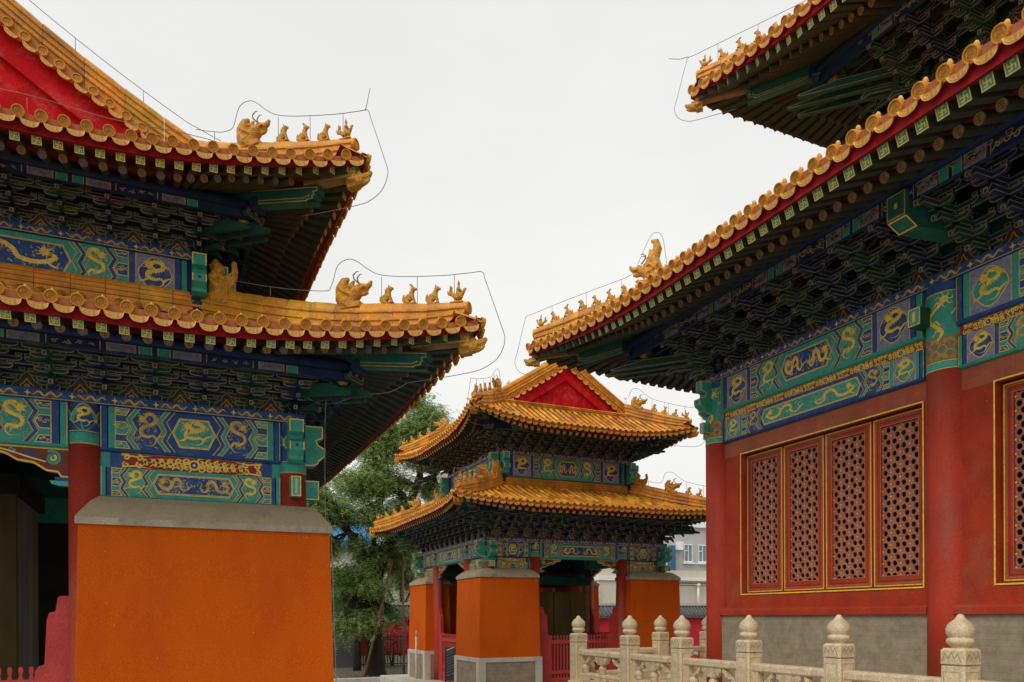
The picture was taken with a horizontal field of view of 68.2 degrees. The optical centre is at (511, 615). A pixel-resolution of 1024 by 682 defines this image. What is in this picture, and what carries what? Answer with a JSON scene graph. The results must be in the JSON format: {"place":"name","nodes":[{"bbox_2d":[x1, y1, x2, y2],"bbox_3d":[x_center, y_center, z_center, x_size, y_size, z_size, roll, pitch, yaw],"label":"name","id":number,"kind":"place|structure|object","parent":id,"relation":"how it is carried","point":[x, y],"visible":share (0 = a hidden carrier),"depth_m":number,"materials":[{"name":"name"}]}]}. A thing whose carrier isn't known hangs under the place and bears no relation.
{"place":"outdoors","nodes":[
{"label":"outdoors","id":0,"kind":"place"},
{"bbox_2d":[0,0,504,681],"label":"pavilion","id":1,"kind":"structure","parent":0,"point":[202,400],"depth_m":7.67,"materials":[{"name":"paint"}]},
{"bbox_2d":[0,472,44,679],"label":"stele","id":2,"kind":"object","parent":1,"relation":"on","point":[22,502],"visible":1,"depth_m":9.40,"materials":[{"name":"grey stone"}]},
{"bbox_2d":[0,596,68,681],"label":"picket gate","id":3,"kind":"structure","parent":1,"relation":"attached to","point":[54,667],"depth_m":7.20,"materials":[{"name":"red wood"}]},
{"bbox_2d":[330,524,420,601],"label":"beige building","id":4,"kind":"structure","parent":0,"point":[346,552],"depth_m":40.88,"materials":[{"name":"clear glass"}]},
{"bbox_2d":[16,0,825,568],"label":"sky","id":5,"kind":"structure","parent":0,"point":[539,148],"materials":[{"name":"white"}]},
{"bbox_2d":[417,472,447,504],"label":"white building","id":6,"kind":"structure","parent":0,"point":[445,475],"depth_m":63.17,"materials":[{"name":"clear glass"}]},
{"bbox_2d":[445,647,455,681],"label":"notice board","id":7,"kind":"object","parent":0,"point":[450,652],"visible":0.73,"depth_m":18.63,"materials":[{"name":"metal"}]},
{"bbox_2d":[594,569,705,602],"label":"white building","id":8,"kind":"structure","parent":0,"point":[692,585],"depth_m":43.85,"materials":[{"name":"concrete"}]},
{"bbox_2d":[659,678,705,681],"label":"stone terrace","id":9,"kind":"structure","parent":0,"point":[702,679],"depth_m":14.74,"materials":[{"name":"stone"}]},
{"bbox_2d":[587,615,705,679],"bbox_3d":[3.859,0.619,15.462,5.455,1.271,0.310,0,0,-24],"label":"stone balustrade","id":10,"kind":"object","parent":9,"relation":"on","point":[660,641],"visible":0.25,"depth_m":14.95,"materials":[{"name":"stone"}]},
{"bbox_2d":[568,614,999,681],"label":"stone balustrade","id":11,"kind":"object","parent":9,"relation":"on","point":[960,659],"visible":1,"depth_m":9.96,"materials":[{"name":"stone"}]},
{"bbox_2d":[691,652,705,657],"bbox_3d":[2.711,0.568,11.047,0.064,0.085,0.423,0,0,-24],"label":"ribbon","id":12,"kind":"object","parent":11,"relation":"on","point":[697,656],"visible":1,"depth_m":11.03,"materials":[{"name":"red fabric"}]},
{"bbox_2d":[664,523,705,570],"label":"modern building","id":13,"kind":"structure","parent":0,"point":[688,553],"depth_m":55.08,"materials":[{"name":"white paint"}]},
{"bbox_2d":[682,544,694,563],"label":"window","id":14,"kind":"structure","parent":13,"relation":"in","point":[688,548],"depth_m":54.96,"materials":[{"name":"white glass"}]},
{"bbox_2d":[696,544,705,564],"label":"window","id":15,"kind":"structure","parent":13,"relation":"in","point":[701,548],"depth_m":55.47,"materials":[{"name":"white glass"}]},
{"bbox_2d":[515,0,1023,681],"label":"temple hall","id":16,"kind":"structure","parent":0,"point":[833,338],"depth_m":10.42,"materials":[{"name":"paint"}]},
{"bbox_2d":[740,400,924,594],"bbox_3d":[4.676,-1.549,11.253,0.271,2.394,3.434,0,0,-24],"label":"window","id":17,"kind":"structure","parent":16,"relation":"in","point":[843,509],"depth_m":11.04,"materials":[{"name":"red wood"}]},
{"bbox_2d":[993,371,1023,584],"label":"window","id":18,"kind":"structure","parent":16,"relation":"in","point":[1012,392],"depth_m":8.76,"materials":[{"name":"red wood"}]},
{"label":"ground","id":19,"kind":"structure","parent":0,"visible":0},
{"bbox_2d":[331,585,353,667],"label":"grey building","id":20,"kind":"structure","parent":19,"relation":"on","point":[345,659],"depth_m":30.86,"materials":[{"name":"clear glass"}]},
{"bbox_2d":[334,677,379,681],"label":"kerb","id":21,"kind":"structure","parent":19,"relation":"on","point":[365,679],"depth_m":24.29,"materials":[{"name":"stone"}]},
{"bbox_2d":[333,665,407,678],"bbox_3d":[-4.376,2.108,28.817,10.500,0.001,7.400,0,0,-24],"label":"gravel bed","id":22,"kind":"object","parent":19,"relation":"on","point":[356,674],"visible":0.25,"depth_m":28.71,"materials":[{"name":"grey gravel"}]},
{"bbox_2d":[331,550,408,670],"bbox_3d":[-6.011,-0.215,29.410,4.219,4.697,3.253,0,0,-24],"label":"background tree","id":23,"kind":"object","parent":22,"relation":"on","point":[357,662],"visible":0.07,"depth_m":29.19,"materials":[{"name":"green plant"}]},
{"bbox_2d":[361,556,394,677],"bbox_3d":[-4.612,-0.011,26.092,0.216,4.260,1.808,0,0,27],"label":"tree prop","id":24,"kind":"object","parent":22,"relation":"on","point":[378,618],"visible":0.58,"depth_m":26.05,"materials":[{"name":"wood"}]},
{"bbox_2d":[306,392,458,675],"bbox_3d":[-5.195,-3.128,26.596,7.952,10.723,4.072,0,0,-34],"label":"pagoda tree","id":25,"kind":"object","parent":22,"relation":"on","point":[377,479],"visible":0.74,"depth_m":26.39,"materials":[{"name":"green plant"}]},
{"bbox_2d":[362,633,408,667],"bbox_3d":[-3.980,1.381,31.296,4.750,1.370,0.040,0,0,-24],"label":"iron fence","id":26,"kind":"object","parent":22,"relation":"on","point":[390,663],"visible":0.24,"depth_m":30.91,"materials":[{"name":"metal"}]},
{"bbox_2d":[383,629,408,665],"bbox_3d":[-5.127,1.319,31.964,2.199,1.625,2.039,0,0,-24],"label":"shrub","id":27,"kind":"object","parent":22,"relation":"on","point":[393,645],"visible":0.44,"depth_m":31.90,"materials":[{"name":"green plant"}]},
{"bbox_2d":[401,547,404,673],"bbox_3d":[-3.852,-0.182,26.689,0.215,4.596,0.905,0,0,-12],"label":"tree prop","id":28,"kind":"object","parent":22,"relation":"on","point":[403,634],"visible":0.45,"depth_m":26.62,"materials":[{"name":"wood"}]},
{"bbox_2d":[384,567,419,601],"bbox_3d":[-5.374,-0.632,35.633,6.026,5.523,4.044,0,0,-24],"label":"background tree","id":29,"kind":"object","parent":19,"relation":"on","point":[400,596],"visible":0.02,"depth_m":35.39,"materials":[{"name":"green plant"}]},
{"bbox_2d":[354,602,705,665],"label":"perimeter wall","id":30,"kind":"structure","parent":19,"relation":"on","point":[694,614],"depth_m":37.02,"materials":[{"name":"stone"}]},
{"label":"courtyard paving","id":31,"kind":"structure","parent":0,"visible":0},
{"bbox_2d":[415,630,416,678],"bbox_3d":[-2.610,1.251,20.627,0.055,1.720,0.055,0,0,43],"label":"standpipe","id":32,"kind":"object","parent":31,"relation":"on","point":[416,656],"visible":1,"depth_m":20.61,"materials":[{"name":"white metal"}]},
{"bbox_2d":[369,361,705,681],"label":"pavilion","id":33,"kind":"structure","parent":31,"relation":"on","point":[542,479],"depth_m":18.34,"materials":[{"name":"paint"}]},
{"bbox_2d":[438,608,455,681],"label":"picket gate","id":34,"kind":"structure","parent":33,"relation":"attached to","point":[446,640],"depth_m":20.09,"materials":[{"name":"red wood"}]},
{"bbox_2d":[540,577,589,677],"bbox_3d":[0.664,0.352,20.339,2.080,2.710,2.080,0,0,-24],"label":"stele shelter","id":35,"kind":"object","parent":33,"relation":"on","point":[563,611],"visible":0.23,"depth_m":19.58,"materials":[{"name":"brown wood"}]},
{"bbox_2d":[540,607,617,681],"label":"picket gate","id":36,"kind":"structure","parent":33,"relation":"attached to","point":[610,640],"depth_m":17.92,"materials":[{"name":"red wood"}]},
{"bbox_2d":[590,609,608,668],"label":"picket gate","id":37,"kind":"structure","parent":33,"relation":"attached to","point":[593,631],"depth_m":22.09,"materials":[{"name":"red wood"}]}
]}

